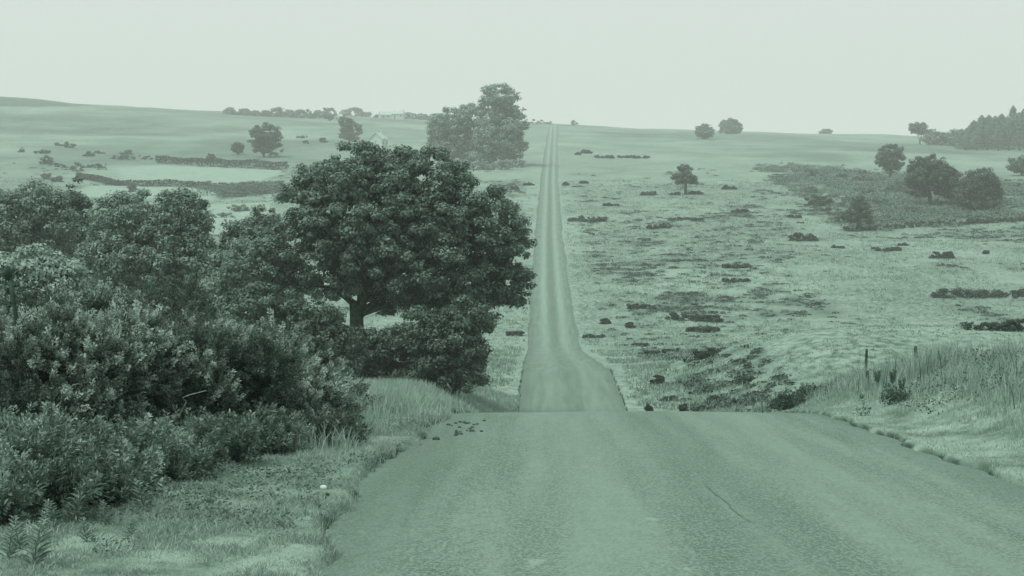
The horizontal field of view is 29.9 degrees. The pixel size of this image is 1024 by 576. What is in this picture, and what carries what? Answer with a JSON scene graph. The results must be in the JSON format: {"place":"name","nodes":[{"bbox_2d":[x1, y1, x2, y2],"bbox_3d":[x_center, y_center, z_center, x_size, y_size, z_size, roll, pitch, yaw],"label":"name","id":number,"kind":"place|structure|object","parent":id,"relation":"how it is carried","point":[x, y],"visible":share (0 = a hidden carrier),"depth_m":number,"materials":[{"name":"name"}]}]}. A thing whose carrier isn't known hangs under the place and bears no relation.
{"place":"outdoors","nodes":[
{"label":"outdoors","id":0,"kind":"place"},
{"bbox_2d":[0,403,454,575],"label":"verge grass","id":1,"kind":"structure","parent":0,"point":[154,532],"depth_m":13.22,"materials":[{"name":"green plant"}]},
{"bbox_2d":[0,97,1023,575],"bbox_3d":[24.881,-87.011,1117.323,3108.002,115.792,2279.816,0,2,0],"label":"ground","id":2,"kind":"structure","parent":0,"point":[32,125],"depth_m":367.46,"materials":[{"name":"green plant"}]},
{"bbox_2d":[0,523,21,556],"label":"leafy weed","id":3,"kind":"object","parent":2,"relation":"on","point":[10,552],"visible":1,"depth_m":11.74,"materials":[{"name":"green plant"}]},
{"bbox_2d":[4,266,24,414],"bbox_3d":[-4.921,0.751,19.045,0.222,1.937,0.086,0,2,0],"label":"wooden stake","id":4,"kind":"object","parent":2,"relation":"on","point":[8,274],"visible":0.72,"depth_m":19.01,"materials":[{"name":"brown wood"}]},
{"bbox_2d":[3,515,32,548],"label":"leafy weed","id":5,"kind":"object","parent":2,"relation":"on","point":[22,540],"visible":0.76,"depth_m":12.13,"materials":[{"name":"green plant"}]},
{"bbox_2d":[20,518,52,563],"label":"leafy weed","id":6,"kind":"object","parent":2,"relation":"on","point":[32,556],"visible":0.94,"depth_m":11.33,"materials":[{"name":"green plant"}]},
{"bbox_2d":[0,176,84,259],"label":"ash tree","id":7,"kind":"object","parent":2,"relation":"on","point":[53,215],"visible":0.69,"depth_m":134.76,"materials":[{"name":"green plant"}]},
{"bbox_2d":[33,510,53,542],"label":"leafy weed","id":8,"kind":"object","parent":2,"relation":"on","point":[42,520],"visible":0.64,"depth_m":12.51,"materials":[{"name":"green plant"}]},
{"bbox_2d":[39,155,54,163],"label":"field bush","id":9,"kind":"object","parent":2,"relation":"on","point":[48,161],"visible":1,"depth_m":694.82,"materials":[{"name":"green plant"}]},
{"bbox_2d":[0,395,103,510],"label":"bramble bush","id":10,"kind":"object","parent":2,"relation":"on","point":[9,424],"visible":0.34,"depth_m":14.75,"materials":[{"name":"green plant"}]},
{"bbox_2d":[42,499,63,530],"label":"leafy weed","id":11,"kind":"object","parent":2,"relation":"on","point":[49,510],"visible":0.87,"depth_m":13.08,"materials":[{"name":"green plant"}]},
{"bbox_2d":[0,242,106,316],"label":"willow bush","id":12,"kind":"object","parent":2,"relation":"on","point":[42,266],"visible":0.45,"depth_m":45.63,"materials":[{"name":"green plant"}]},
{"bbox_2d":[0,439,133,529],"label":"bramble bush","id":13,"kind":"object","parent":2,"relation":"on","point":[16,490],"visible":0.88,"depth_m":13.68,"materials":[{"name":"green plant"}]},
{"bbox_2d":[61,483,90,521],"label":"leafy weed","id":14,"kind":"object","parent":2,"relation":"on","point":[73,513],"visible":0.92,"depth_m":13.59,"materials":[{"name":"green plant"}]},
{"bbox_2d":[0,274,155,327],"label":"gorse bush","id":15,"kind":"object","parent":2,"relation":"on","point":[87,303],"visible":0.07,"depth_m":22.89,"materials":[{"name":"green plant"}]},
{"bbox_2d":[58,175,101,282],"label":"ash tree","id":16,"kind":"object","parent":2,"relation":"on","point":[77,199],"visible":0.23,"depth_m":143.34,"materials":[{"name":"green plant"}]},
{"bbox_2d":[0,303,163,430],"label":"gorse bush","id":17,"kind":"object","parent":2,"relation":"on","point":[93,380],"visible":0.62,"depth_m":18.86,"materials":[{"name":"green plant"}]},
{"bbox_2d":[0,404,166,506],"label":"bramble bush","id":18,"kind":"object","parent":2,"relation":"on","point":[55,446],"visible":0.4,"depth_m":14.88,"materials":[{"name":"green plant"}]},
{"bbox_2d":[75,517,96,540],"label":"leafy weed","id":19,"kind":"object","parent":2,"relation":"on","point":[85,533],"visible":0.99,"depth_m":12.53,"materials":[{"name":"green plant"}]},
{"bbox_2d":[25,429,170,508],"bbox_3d":[-3.446,1.510,14.985,1.547,0.758,1.701,0,2,0],"label":"bramble bush","id":20,"kind":"object","parent":2,"relation":"on","point":[129,473],"visible":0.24,"depth_m":14.79,"materials":[{"name":"green plant"}]},
{"bbox_2d":[96,500,112,524],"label":"leafy weed","id":21,"kind":"object","parent":2,"relation":"on","point":[104,513],"visible":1,"depth_m":13.55,"materials":[{"name":"green plant"}]},
{"bbox_2d":[0,291,245,427],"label":"gorse bush","id":22,"kind":"object","parent":2,"relation":"on","point":[157,335],"visible":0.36,"depth_m":19.74,"materials":[{"name":"green plant"}]},
{"bbox_2d":[117,149,135,158],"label":"field bush","id":23,"kind":"object","parent":2,"relation":"on","point":[125,153],"visible":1,"depth_m":739.87,"materials":[{"name":"green plant"}]},
{"bbox_2d":[123,515,136,533],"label":"leafy weed","id":24,"kind":"object","parent":2,"relation":"on","point":[130,523],"visible":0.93,"depth_m":12.84,"materials":[{"name":"green plant"}]},
{"bbox_2d":[37,412,230,488],"bbox_3d":[-3.499,1.514,16.955,2.042,0.874,1.920,1,3,27],"label":"bramble bush","id":25,"kind":"object","parent":2,"relation":"on","point":[179,456],"visible":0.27,"depth_m":16.81,"materials":[{"name":"green plant"}]},
{"bbox_2d":[129,479,156,511],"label":"leafy weed","id":26,"kind":"object","parent":2,"relation":"on","point":[140,492],"visible":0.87,"depth_m":14.37,"materials":[{"name":"green plant"}]},
{"bbox_2d":[76,172,210,187],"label":"hedge","id":27,"kind":"object","parent":2,"relation":"on","point":[96,178],"visible":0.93,"depth_m":594.57,"materials":[{"name":"green plant"}]},
{"bbox_2d":[38,267,249,339],"bbox_3d":[-4.885,0.837,24.823,3.366,2.277,3.488,0,2,0],"label":"gorse bush","id":28,"kind":"object","parent":2,"relation":"on","point":[197,298],"visible":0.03,"depth_m":23.89,"materials":[{"name":"green plant"}]},
{"bbox_2d":[72,186,218,315],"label":"ash tree","id":29,"kind":"object","parent":2,"relation":"on","point":[168,231],"visible":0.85,"depth_m":117.12,"materials":[{"name":"green plant"}]},
{"bbox_2d":[109,404,271,467],"bbox_3d":[-3.199,1.528,18.662,1.946,0.754,1.764,2,3,40],"label":"bramble bush","id":30,"kind":"object","parent":2,"relation":"on","point":[238,438],"visible":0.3,"depth_m":18.45,"materials":[{"name":"green plant"}]},
{"bbox_2d":[190,198,216,306],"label":"ash tree","id":31,"kind":"object","parent":2,"relation":"on","point":[205,203],"depth_m":127.73,"materials":[{"name":"green plant"}]},
{"bbox_2d":[202,482,214,505],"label":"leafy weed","id":32,"kind":"object","parent":2,"relation":"on","point":[211,492],"visible":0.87,"depth_m":14.86,"materials":[{"name":"green plant"}]},
{"bbox_2d":[111,305,315,425],"bbox_3d":[-3.857,1.074,21.164,3.019,1.789,3.092,-2,3,-34],"label":"gorse bush","id":33,"kind":"object","parent":2,"relation":"on","point":[248,357],"visible":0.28,"depth_m":20.66,"materials":[{"name":"green plant"}]},
{"bbox_2d":[155,155,288,169],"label":"hedge","id":34,"kind":"object","parent":2,"relation":"on","point":[216,161],"visible":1,"depth_m":692.40,"materials":[{"name":"green plant"}]},
{"bbox_2d":[230,142,245,154],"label":"field tree","id":35,"kind":"object","parent":2,"relation":"on","point":[237,147],"visible":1,"depth_m":776.24,"materials":[{"name":"green plant"}]},
{"bbox_2d":[195,180,284,195],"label":"hedge","id":36,"kind":"object","parent":2,"relation":"on","point":[258,186],"visible":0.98,"depth_m":556.18,"materials":[{"name":"green plant"}]},
{"bbox_2d":[226,204,256,211],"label":"field bush","id":37,"kind":"object","parent":2,"relation":"on","point":[240,208],"visible":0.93,"depth_m":488.78,"materials":[{"name":"green plant"}]},
{"bbox_2d":[214,204,283,313],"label":"elder bush","id":38,"kind":"object","parent":2,"relation":"on","point":[247,227],"visible":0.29,"depth_m":121.85,"materials":[{"name":"green plant"}]},
{"bbox_2d":[197,235,307,331],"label":"elder bush","id":39,"kind":"object","parent":2,"relation":"on","point":[238,246],"visible":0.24,"depth_m":103.00,"materials":[{"name":"green plant"}]},
{"bbox_2d":[201,395,316,455],"bbox_3d":[-2.790,1.526,20.349,1.797,0.765,1.683,-1,3,-30],"label":"bramble bush","id":40,"kind":"object","parent":2,"relation":"on","point":[275,432],"visible":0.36,"depth_m":20.14,"materials":[{"name":"green plant"}]},
{"bbox_2d":[246,122,283,156],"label":"tree","id":41,"kind":"object","parent":2,"relation":"on","point":[265,142],"visible":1,"depth_m":762.35,"materials":[{"name":"green plant"}]},
{"bbox_2d":[271,107,284,116],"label":"skyline tree","id":42,"kind":"object","parent":2,"relation":"on","point":[278,111],"visible":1,"depth_m":1394.55,"materials":[{"name":"green plant"}]},
{"bbox_2d":[233,307,349,391],"bbox_3d":[-3.732,1.116,26.055,3.071,1.727,2.653,0,2,0],"label":"gorse bush","id":43,"kind":"object","parent":2,"relation":"on","point":[322,357],"visible":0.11,"depth_m":25.92,"materials":[{"name":"green plant"}]},
{"bbox_2d":[234,342,358,417],"bbox_3d":[-3.025,1.319,22.533,2.432,1.374,2.274,2,3,39],"label":"gorse bush","id":44,"kind":"object","parent":2,"relation":"on","point":[311,388],"visible":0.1,"depth_m":22.31,"materials":[{"name":"green plant"}]},
{"bbox_2d":[228,280,370,378],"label":"bush","id":45,"kind":"object","parent":2,"relation":"on","point":[307,317],"visible":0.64,"depth_m":83.59,"materials":[{"name":"green plant"}]},
{"bbox_2d":[321,107,336,120],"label":"skyline tree","id":46,"kind":"object","parent":2,"relation":"on","point":[329,116],"visible":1,"depth_m":1294.37,"materials":[{"name":"green plant"}]},
{"bbox_2d":[296,403,371,445],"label":"bush","id":47,"kind":"object","parent":2,"relation":"on","point":[346,419],"visible":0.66,"depth_m":21.26,"materials":[{"name":"green plant"}]},
{"bbox_2d":[312,370,369,420],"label":"gorse bush","id":48,"kind":"object","parent":2,"relation":"on","point":[349,406],"visible":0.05,"depth_m":23.14,"materials":[{"name":"green plant"}]},
{"bbox_2d":[337,116,362,142],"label":"tree","id":49,"kind":"object","parent":2,"relation":"on","point":[347,129],"visible":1,"depth_m":906.00,"materials":[{"name":"green plant"}]},
{"bbox_2d":[182,373,519,453],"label":"seeding grass","id":50,"kind":"structure","parent":2,"relation":"on","point":[405,392],"depth_m":30.67,"materials":[{"name":"green plant"}]},
{"bbox_2d":[339,107,371,116],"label":"skyline tree","id":51,"kind":"object","parent":2,"relation":"on","point":[346,112],"visible":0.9,"depth_m":1513.71,"materials":[{"name":"green plant"}]},
{"bbox_2d":[339,370,381,407],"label":"gorse bush","id":52,"kind":"object","parent":2,"relation":"on","point":[357,386],"visible":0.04,"depth_m":28.69,"materials":[{"name":"green plant"}]},
{"bbox_2d":[212,140,537,378],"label":"oak tree","id":53,"kind":"object","parent":2,"relation":"on","point":[372,252],"visible":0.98,"depth_m":95.70,"materials":[{"name":"green plant"}]},
{"bbox_2d":[369,131,388,146],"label":"farmhouse","id":54,"kind":"object","parent":2,"relation":"on","point":[381,138],"visible":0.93,"depth_m":867.40,"materials":[{"name":"stone"}]},
{"bbox_2d":[342,321,425,380],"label":"hawthorn","id":55,"kind":"object","parent":2,"relation":"on","point":[380,361],"visible":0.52,"depth_m":90.57,"materials":[{"name":"green plant"}]},
{"bbox_2d":[378,110,394,118],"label":"cottage","id":56,"kind":"structure","parent":2,"relation":"on","point":[384,115],"depth_m":1423.20,"materials":[{"name":"stone"}]},
{"bbox_2d":[392,110,404,119],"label":"cottage","id":57,"kind":"structure","parent":2,"relation":"on","point":[398,115],"depth_m":1393.43,"materials":[{"name":"stone"}]},
{"bbox_2d":[391,294,498,396],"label":"hawthorn","id":58,"kind":"object","parent":2,"relation":"on","point":[442,357],"visible":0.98,"depth_m":88.64,"materials":[{"name":"green plant"}]},
{"bbox_2d":[420,102,484,161],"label":"beech tree","id":59,"kind":"object","parent":2,"relation":"on","point":[441,126],"visible":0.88,"depth_m":724.15,"materials":[{"name":"green plant"}]},
{"bbox_2d":[469,161,494,169],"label":"hedge bush","id":60,"kind":"object","parent":2,"relation":"on","point":[485,166],"visible":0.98,"depth_m":683.49,"materials":[{"name":"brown plant"}]},
{"bbox_2d":[468,82,530,163],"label":"beech tree","id":61,"kind":"object","parent":2,"relation":"on","point":[496,128],"visible":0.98,"depth_m":710.42,"materials":[{"name":"green plant"}]},
{"bbox_2d":[490,159,514,169],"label":"hedge bush","id":62,"kind":"object","parent":2,"relation":"on","point":[503,164],"visible":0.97,"depth_m":689.05,"materials":[{"name":"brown plant"}]},
{"bbox_2d":[0,179,1023,412],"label":"moor tussocks","id":63,"kind":"object","parent":2,"relation":"on","point":[494,361],"visible":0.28,"depth_m":279.93,"materials":[{"name":"green plant"}]},
{"bbox_2d":[0,163,1023,411],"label":"heather","id":64,"kind":"object","parent":2,"relation":"on","point":[756,351],"visible":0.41,"depth_m":308.51,"materials":[{"name":"green plant"}]},
{"bbox_2d":[567,215,608,221],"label":"heather clump","id":65,"kind":"object","parent":2,"relation":"on","point":[583,219],"visible":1,"depth_m":448.68,"materials":[{"name":"green plant"}]},
{"bbox_2d":[626,303,656,309],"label":"heather clump","id":66,"kind":"object","parent":2,"relation":"on","point":[635,306],"visible":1,"depth_m":259.47,"materials":[{"name":"green plant"}]},
{"bbox_2d":[649,374,665,384],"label":"heather clump","id":67,"kind":"object","parent":2,"relation":"on","point":[659,379],"visible":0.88,"depth_m":115.65,"materials":[{"name":"green plant"}]},
{"bbox_2d":[665,311,701,320],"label":"heather clump","id":68,"kind":"object","parent":2,"relation":"on","point":[675,315],"visible":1,"depth_m":246.89,"materials":[{"name":"green plant"}]},
{"bbox_2d":[670,164,698,194],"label":"moor tree","id":69,"kind":"object","parent":2,"relation":"on","point":[684,175],"visible":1,"depth_m":547.58,"materials":[{"name":"green plant"}]},
{"bbox_2d":[667,217,703,220],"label":"heather clump","id":70,"kind":"object","parent":2,"relation":"on","point":[686,218],"visible":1,"depth_m":450.84,"materials":[{"name":"green plant"}]},
{"bbox_2d":[685,326,719,332],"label":"heather clump","id":71,"kind":"object","parent":2,"relation":"on","point":[708,329],"visible":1,"depth_m":234.22,"materials":[{"name":"green plant"}]},
{"bbox_2d":[694,123,714,138],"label":"round tree","id":72,"kind":"object","parent":2,"relation":"on","point":[704,131],"visible":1,"depth_m":1071.26,"materials":[{"name":"green plant"}]},
{"bbox_2d":[691,347,722,358],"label":"heather clump","id":73,"kind":"object","parent":2,"relation":"on","point":[703,353],"visible":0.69,"depth_m":124.21,"materials":[{"name":"green plant"}]},
{"bbox_2d":[699,314,724,321],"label":"heather clump","id":74,"kind":"object","parent":2,"relation":"on","point":[709,317],"visible":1,"depth_m":245.17,"materials":[{"name":"green plant"}]},
{"bbox_2d":[718,118,743,133],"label":"round tree","id":75,"kind":"object","parent":2,"relation":"on","point":[730,126],"visible":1,"depth_m":1299.33,"materials":[{"name":"green plant"}]},
{"bbox_2d":[721,263,752,267],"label":"heather clump","id":76,"kind":"object","parent":2,"relation":"on","point":[727,265],"visible":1,"depth_m":316.36,"materials":[{"name":"green plant"}]},
{"bbox_2d":[761,387,813,412],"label":"heather bush","id":77,"kind":"object","parent":2,"relation":"on","point":[783,401],"visible":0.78,"depth_m":39.97,"materials":[{"name":"green plant"}]},
{"bbox_2d":[788,232,818,240],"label":"heather clump","id":78,"kind":"object","parent":2,"relation":"on","point":[796,236],"visible":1,"depth_m":382.36,"materials":[{"name":"green plant"}]},
{"bbox_2d":[791,383,828,398],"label":"heather bush","id":79,"kind":"object","parent":2,"relation":"on","point":[805,390],"visible":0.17,"depth_m":43.08,"materials":[{"name":"green plant"}]},
{"bbox_2d":[803,194,832,205],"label":"heather clump","id":80,"kind":"object","parent":2,"relation":"on","point":[815,202],"visible":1,"depth_m":501.80,"materials":[{"name":"green plant"}]},
{"bbox_2d":[834,195,874,228],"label":"moor tree","id":81,"kind":"object","parent":2,"relation":"on","point":[857,213],"visible":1,"depth_m":428.83,"materials":[{"name":"green plant"}]},
{"bbox_2d":[870,246,901,251],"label":"heather clump","id":82,"kind":"object","parent":2,"relation":"on","point":[896,248],"visible":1,"depth_m":357.07,"materials":[{"name":"green plant"}]},
{"bbox_2d":[752,161,1023,232],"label":"bracken","id":83,"kind":"object","parent":2,"relation":"on","point":[929,210],"visible":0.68,"depth_m":536.91,"materials":[{"name":"green plant"}]},
{"bbox_2d":[874,143,905,176],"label":"broadleaf tree","id":84,"kind":"object","parent":2,"relation":"on","point":[887,161],"visible":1,"depth_m":658.21,"materials":[{"name":"green plant"}]},
{"bbox_2d":[879,378,911,404],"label":"heather bush","id":85,"kind":"object","parent":2,"relation":"on","point":[897,394],"visible":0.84,"depth_m":28.58,"materials":[{"name":"green plant"}]},
{"bbox_2d":[768,334,1023,483],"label":"bank grass","id":86,"kind":"structure","parent":2,"relation":"on","point":[852,389],"depth_m":27.88,"materials":[{"name":"green plant"}]},
{"bbox_2d":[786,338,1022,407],"bbox_3d":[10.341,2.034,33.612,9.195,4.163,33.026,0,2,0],"label":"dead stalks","id":87,"kind":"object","parent":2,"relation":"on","point":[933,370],"visible":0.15,"depth_m":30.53,"materials":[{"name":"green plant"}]},
{"bbox_2d":[908,122,932,143],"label":"broadleaf tree","id":88,"kind":"object","parent":2,"relation":"on","point":[921,129],"visible":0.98,"depth_m":1046.64,"materials":[{"name":"green plant"}]},
{"bbox_2d":[902,154,963,204],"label":"broadleaf tree","id":89,"kind":"object","parent":2,"relation":"on","point":[942,178],"visible":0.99,"depth_m":502.99,"materials":[{"name":"green plant"}]},
{"bbox_2d":[920,129,945,144],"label":"broadleaf tree","id":90,"kind":"object","parent":2,"relation":"on","point":[931,135],"visible":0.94,"depth_m":1028.02,"materials":[{"name":"green plant"}]},
{"bbox_2d":[938,133,957,145],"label":"broadleaf tree","id":91,"kind":"object","parent":2,"relation":"on","point":[944,136],"visible":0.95,"depth_m":1023.21,"materials":[{"name":"green plant"}]},
{"bbox_2d":[951,129,964,147],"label":"conifer","id":92,"kind":"object","parent":2,"relation":"on","point":[959,133],"visible":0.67,"depth_m":976.52,"materials":[{"name":"green plant"}]},
{"bbox_2d":[928,286,990,298],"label":"heather clump","id":93,"kind":"object","parent":2,"relation":"on","point":[967,293],"visible":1,"depth_m":273.78,"materials":[{"name":"green plant"}]},
{"bbox_2d":[956,133,975,149],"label":"conifer","id":94,"kind":"object","parent":2,"relation":"on","point":[965,138],"visible":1,"depth_m":946.11,"materials":[{"name":"green plant"}]},
{"bbox_2d":[953,167,1005,210],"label":"broadleaf tree","id":95,"kind":"object","parent":2,"relation":"on","point":[983,190],"visible":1,"depth_m":480.59,"materials":[{"name":"green plant"}]},
{"bbox_2d":[973,115,989,146],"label":"conifer","id":96,"kind":"object","parent":2,"relation":"on","point":[980,121],"visible":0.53,"depth_m":976.07,"materials":[{"name":"green plant"}]},
{"bbox_2d":[960,320,1015,331],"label":"heather clump","id":97,"kind":"object","parent":2,"relation":"on","point":[1002,325],"visible":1,"depth_m":115.07,"materials":[{"name":"green plant"}]},
{"bbox_2d":[989,116,1002,147],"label":"conifer","id":98,"kind":"object","parent":2,"relation":"on","point":[994,119],"visible":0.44,"depth_m":974.03,"materials":[{"name":"green plant"}]},
{"bbox_2d":[980,287,1023,298],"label":"heather clump","id":99,"kind":"object","parent":2,"relation":"on","point":[999,293],"visible":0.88,"depth_m":274.67,"materials":[{"name":"green plant"}]},
{"bbox_2d":[999,119,1018,150],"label":"conifer","id":100,"kind":"object","parent":2,"relation":"on","point":[1010,125],"visible":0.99,"depth_m":941.89,"materials":[{"name":"green plant"}]},
{"bbox_2d":[1005,155,1023,174],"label":"broadleaf tree","id":101,"kind":"object","parent":2,"relation":"on","point":[1016,167],"visible":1,"depth_m":651.77,"materials":[{"name":"green plant"}]},
{"bbox_2d":[1005,318,1023,331],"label":"heather clump","id":102,"kind":"object","parent":2,"relation":"on","point":[1018,325],"visible":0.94,"depth_m":115.45,"materials":[{"name":"green plant"}]},
{"bbox_2d":[1008,116,1023,150],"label":"conifer","id":103,"kind":"object","parent":2,"relation":"on","point":[1019,122],"visible":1,"depth_m":940.02,"materials":[{"name":"green plant"}]},
{"bbox_2d":[0,0,1023,137],"label":"sky","id":104,"kind":"structure","parent":0,"point":[778,66],"materials":[{"name":"white"}]},
{"bbox_2d":[319,124,1023,575],"bbox_3d":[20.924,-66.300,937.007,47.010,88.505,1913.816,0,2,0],"label":"road","id":105,"kind":"structure","parent":0,"point":[571,466],"depth_m":16.41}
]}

